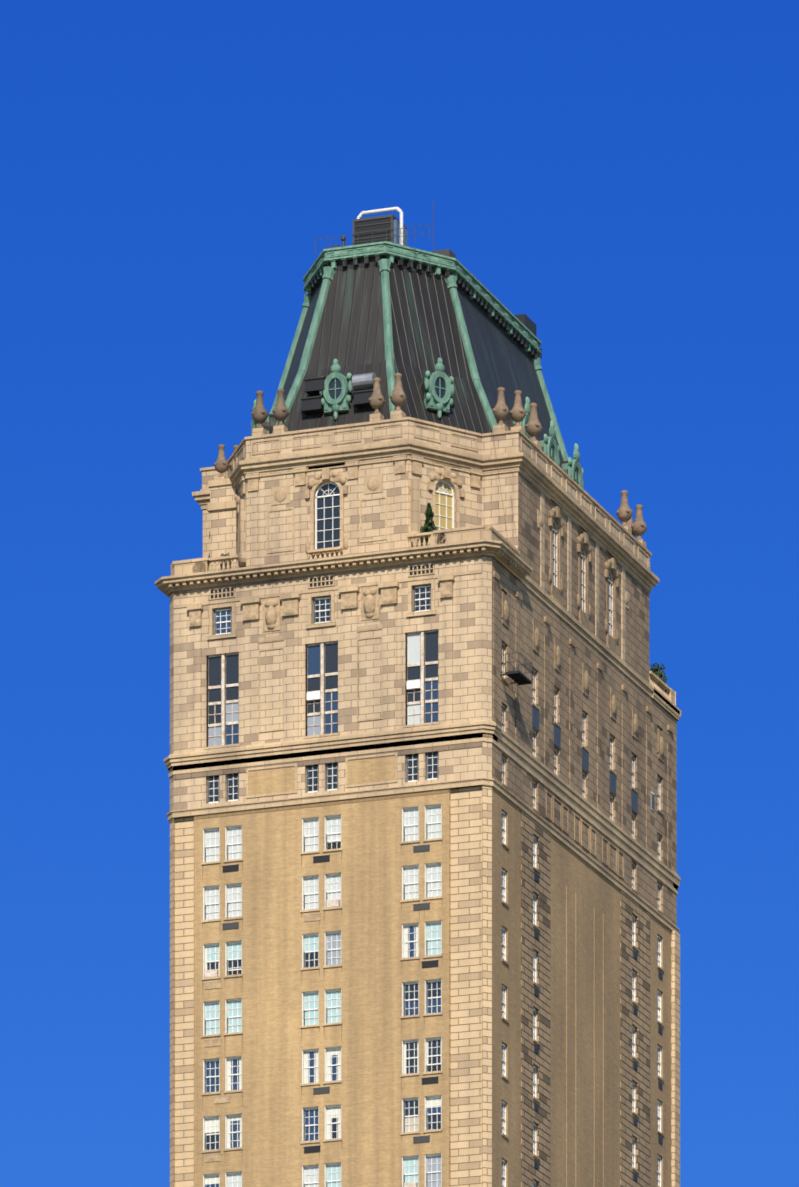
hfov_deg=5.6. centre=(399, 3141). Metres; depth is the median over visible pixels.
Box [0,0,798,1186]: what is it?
sky
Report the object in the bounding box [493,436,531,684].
cleaning stage
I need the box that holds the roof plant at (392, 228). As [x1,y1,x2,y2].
[315,200,541,358]
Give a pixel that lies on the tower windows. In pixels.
(323, 688)
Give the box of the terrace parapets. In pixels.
[171,524,675,705]
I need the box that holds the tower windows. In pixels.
[205,480,660,1186]
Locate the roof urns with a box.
[214,373,646,546]
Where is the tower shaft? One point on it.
(470, 1028)
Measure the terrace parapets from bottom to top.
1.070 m
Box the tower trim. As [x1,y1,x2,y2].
[154,539,681,1186]
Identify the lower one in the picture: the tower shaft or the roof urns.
the tower shaft
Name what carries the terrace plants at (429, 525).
on the tower shaft
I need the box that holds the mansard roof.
[251,241,583,487]
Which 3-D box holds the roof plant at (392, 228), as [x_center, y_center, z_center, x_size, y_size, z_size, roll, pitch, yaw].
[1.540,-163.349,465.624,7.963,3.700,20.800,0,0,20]
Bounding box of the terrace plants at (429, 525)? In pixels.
[220,502,666,692]
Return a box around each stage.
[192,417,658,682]
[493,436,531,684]
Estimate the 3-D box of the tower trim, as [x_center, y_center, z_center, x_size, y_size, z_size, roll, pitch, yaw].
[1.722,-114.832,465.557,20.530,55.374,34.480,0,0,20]
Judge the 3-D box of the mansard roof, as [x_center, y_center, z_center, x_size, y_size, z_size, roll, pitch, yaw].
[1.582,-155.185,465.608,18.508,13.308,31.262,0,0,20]
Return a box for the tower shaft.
[170,556,679,1186]

